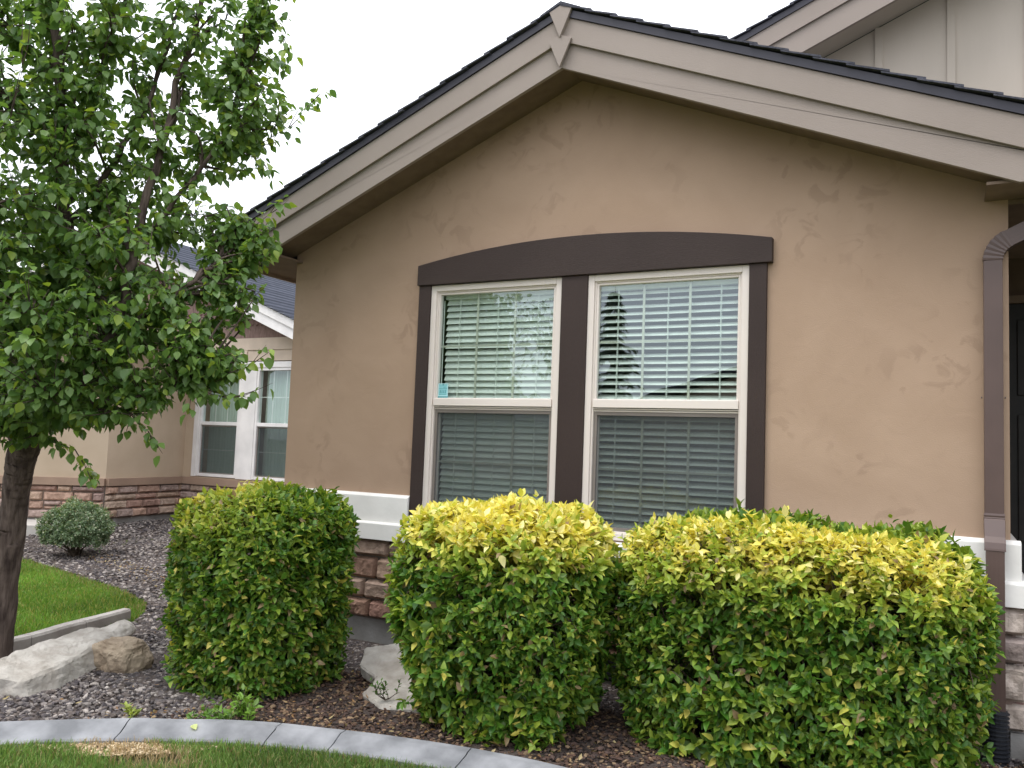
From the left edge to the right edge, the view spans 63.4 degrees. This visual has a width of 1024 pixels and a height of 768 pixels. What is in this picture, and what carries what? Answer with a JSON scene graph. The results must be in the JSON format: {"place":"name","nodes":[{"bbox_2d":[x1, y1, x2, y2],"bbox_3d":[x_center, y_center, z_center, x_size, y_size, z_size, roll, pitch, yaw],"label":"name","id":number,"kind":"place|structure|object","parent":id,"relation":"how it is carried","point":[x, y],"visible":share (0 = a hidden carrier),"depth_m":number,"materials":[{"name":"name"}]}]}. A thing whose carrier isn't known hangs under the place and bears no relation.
{"place":"outdoors","nodes":[
{"label":"outdoors","id":0,"kind":"place"},
{"bbox_2d":[26,519,55,535],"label":"walkway","id":1,"kind":"structure","parent":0,"point":[31,524],"depth_m":12.13,"materials":[{"name":"concrete"}]},
{"bbox_2d":[14,557,147,636],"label":"side lawn","id":2,"kind":"structure","parent":0,"point":[31,575],"depth_m":8.50,"materials":[{"name":"green plant"}]},
{"bbox_2d":[6,538,382,767],"bbox_3d":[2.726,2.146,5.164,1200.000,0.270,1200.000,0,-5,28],"label":"ground","id":3,"kind":"structure","parent":0,"point":[148,762],"depth_m":4.56,"materials":[{"name":"green plant"}]},
{"bbox_2d":[13,608,130,651],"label":"garden curb","id":4,"kind":"structure","parent":3,"relation":"on","point":[24,641],"depth_m":6.96,"materials":[{"name":"concrete"}]},
{"bbox_2d":[33,742,216,755],"bbox_3d":[-2.152,2.020,4.590,1.002,0.023,0.209,3,-4,-9],"label":"dry thatch","id":5,"kind":"object","parent":3,"relation":"on","point":[132,749],"visible":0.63,"depth_m":4.59,"materials":[{"name":"beige plant"}]},
{"bbox_2d":[0,225,295,523],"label":"house","id":6,"kind":"structure","parent":3,"relation":"on","point":[207,446],"depth_m":14.10,"materials":[{"name":"paint"}]},
{"bbox_2d":[195,371,240,477],"bbox_3d":[-5.080,0.676,14.560,0.970,1.900,0.186,0,-5,28],"label":"window","id":7,"kind":"structure","parent":6,"relation":"in","point":[217,437],"depth_m":14.55,"materials":[{"name":"grey glass"}]},
{"bbox_2d":[251,367,290,481],"bbox_3d":[-3.903,0.674,13.940,0.970,1.900,0.186,0,-5,28],"label":"window","id":8,"kind":"structure","parent":6,"relation":"in","point":[270,437],"depth_m":14.02,"materials":[{"name":"grey glass"}]},
{"bbox_2d":[0,718,566,767],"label":"garden curb","id":9,"kind":"structure","parent":3,"relation":"on","point":[416,751],"depth_m":4.71,"materials":[{"name":"grey concrete"}]},
{"bbox_2d":[0,519,1023,767],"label":"garden bed","id":10,"kind":"object","parent":3,"relation":"on","point":[474,745],"visible":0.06,"depth_m":5.43,"materials":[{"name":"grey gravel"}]},
{"bbox_2d":[34,495,115,556],"bbox_3d":[-5.866,1.920,11.242,0.984,0.820,0.978,0,-5,28],"label":"round shrub","id":11,"kind":"object","parent":10,"relation":"on","point":[77,530],"visible":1,"depth_m":10.99,"materials":[{"name":"green plant"}]},
{"bbox_2d":[0,0,336,657],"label":"pear tree","id":12,"kind":"object","parent":10,"relation":"on","point":[45,390],"visible":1,"depth_m":5.72,"materials":[{"name":"green plant"}]},
{"bbox_2d":[210,683,262,720],"bbox_3d":[-1.678,1.957,5.029,0.340,0.217,0.281,3,-4,-15],"label":"privet sprout","id":13,"kind":"object","parent":10,"relation":"on","point":[245,709],"visible":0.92,"depth_m":5.00,"materials":[{"name":"green plant"}]},
{"bbox_2d":[156,475,361,703],"bbox_3d":[-1.848,1.447,6.045,1.393,1.548,1.361,0,-5,28],"label":"privet bush","id":14,"kind":"object","parent":10,"relation":"on","point":[264,618],"visible":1,"depth_m":5.59,"materials":[{"name":"green plant"}]},
{"bbox_2d":[360,643,420,713],"bbox_3d":[-0.757,2.091,5.895,1.035,0.334,0.909,0,-5,28],"label":"flat rock","id":15,"kind":"object","parent":10,"relation":"on","point":[378,663],"visible":0.46,"depth_m":5.90,"materials":[{"name":"stone"}]},
{"bbox_2d":[369,677,401,700],"bbox_3d":[-0.830,2.011,5.455,0.221,0.159,0.094,2,-4,-2],"label":"privet sprout","id":16,"kind":"object","parent":15,"relation":"on","point":[383,687],"visible":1,"depth_m":5.47,"materials":[{"name":"green plant"}]},
{"bbox_2d":[382,488,627,755],"bbox_3d":[-0.013,1.444,5.309,1.568,1.581,1.357,0,-5,28],"label":"privet bush","id":17,"kind":"object","parent":10,"relation":"on","point":[530,565],"visible":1,"depth_m":4.89,"materials":[{"name":"green plant"}]},
{"bbox_2d":[0,518,1023,767],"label":"gravel","id":18,"kind":"structure","parent":10,"relation":"on","point":[50,710],"depth_m":6.27,"materials":[{"name":"grey gravel"}]},
{"bbox_2d":[0,619,136,697],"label":"long rock","id":19,"kind":"object","parent":18,"relation":"on","point":[50,664],"visible":0.85,"depth_m":5.79,"materials":[{"name":"stone"}]},
{"bbox_2d":[92,636,153,673],"bbox_3d":[-2.891,2.043,6.171,0.426,0.315,0.340,0,-5,28],"label":"boulder","id":20,"kind":"object","parent":18,"relation":"on","point":[125,654],"visible":0.69,"depth_m":6.06,"materials":[{"name":"beige stone"}]},
{"bbox_2d":[119,701,141,717],"bbox_3d":[-2.347,2.015,5.090,0.165,0.098,0.113,0,-5,28],"label":"privet sprout","id":21,"kind":"object","parent":18,"relation":"on","point":[130,710],"visible":0.94,"depth_m":5.09,"materials":[{"name":"green plant"}]},
{"bbox_2d":[186,704,239,719],"bbox_3d":[-1.810,2.006,5.026,0.313,0.109,0.214,0,-5,28],"label":"privet sprout","id":22,"kind":"object","parent":18,"relation":"on","point":[207,713],"visible":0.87,"depth_m":5.03,"materials":[{"name":"green plant"}]},
{"bbox_2d":[167,670,1021,767],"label":"mulch","id":23,"kind":"object","parent":10,"relation":"on","point":[320,713],"visible":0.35,"depth_m":5.11,"materials":[{"name":"brown wood"}]},
{"bbox_2d":[592,689,608,713],"bbox_3d":[0.490,2.088,5.487,0.299,0.190,0.233,0,-5,28],"label":"privet sprout","id":24,"kind":"object","parent":23,"relation":"on","point":[599,701],"visible":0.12,"depth_m":5.46,"materials":[{"name":"green plant"}]},
{"bbox_2d":[605,497,1005,767],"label":"privet bush","id":25,"kind":"object","parent":10,"relation":"on","point":[798,579],"visible":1,"depth_m":4.52,"materials":[{"name":"green plant"}]},
{"bbox_2d":[229,0,1023,764],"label":"house","id":26,"kind":"structure","parent":3,"relation":"on","point":[835,188],"depth_m":6.36,"materials":[{"name":"beige paint"}]},
{"bbox_2d":[422,277,561,508],"bbox_3d":[-0.161,0.168,6.914,1.249,2.046,0.103,0,-5,28],"label":"window","id":27,"kind":"structure","parent":26,"relation":"in","point":[504,446],"depth_m":6.90,"materials":[{"name":"grey glass"}]},
{"bbox_2d":[441,289,553,407],"bbox_3d":[-0.138,0.186,6.980,1.075,1.980,0.074,0,-5,28],"label":"window blind","id":28,"kind":"object","parent":26,"relation":"attached to","point":[532,379],"depth_m":7.00,"materials":[{"name":"white plastic"}]},
{"bbox_2d":[581,265,748,540],"bbox_3d":[1.143,0.165,6.227,1.249,2.046,0.103,0,-5,28],"label":"window","id":29,"kind":"structure","parent":26,"relation":"in","point":[661,457],"depth_m":6.20,"materials":[{"name":"grey glass"}]},
{"bbox_2d":[598,278,737,408],"bbox_3d":[1.176,0.184,6.287,1.125,1.980,0.074,0,-5,28],"label":"window blind","id":30,"kind":"object","parent":26,"relation":"attached to","point":[704,284],"depth_m":6.31,"materials":[{"name":"white plastic"}]},
{"bbox_2d":[982,710,1010,767],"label":"drain pipe","id":31,"kind":"object","parent":26,"relation":"attached to","point":[999,731],"visible":0.57,"depth_m":4.87,"materials":[{"name":"black plastic"}]},
{"bbox_2d":[981,221,1023,711],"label":"downspout","id":32,"kind":"object","parent":26,"relation":"attached to","point":[1000,245],"visible":0.95,"depth_m":5.12,"materials":[{"name":"brown metal"}]},
{"bbox_2d":[1009,303,1023,666],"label":"front door","id":33,"kind":"structure","parent":26,"relation":"in","point":[1016,311],"depth_m":6.49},
{"bbox_2d":[0,736,449,767],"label":"front lawn","id":34,"kind":"structure","parent":0,"point":[277,757],"depth_m":4.48,"materials":[{"name":"green plant"}]},
{"bbox_2d":[0,0,793,266],"label":"sky","id":35,"kind":"structure","parent":0,"point":[377,56],"materials":[{"name":"white"}]}
]}

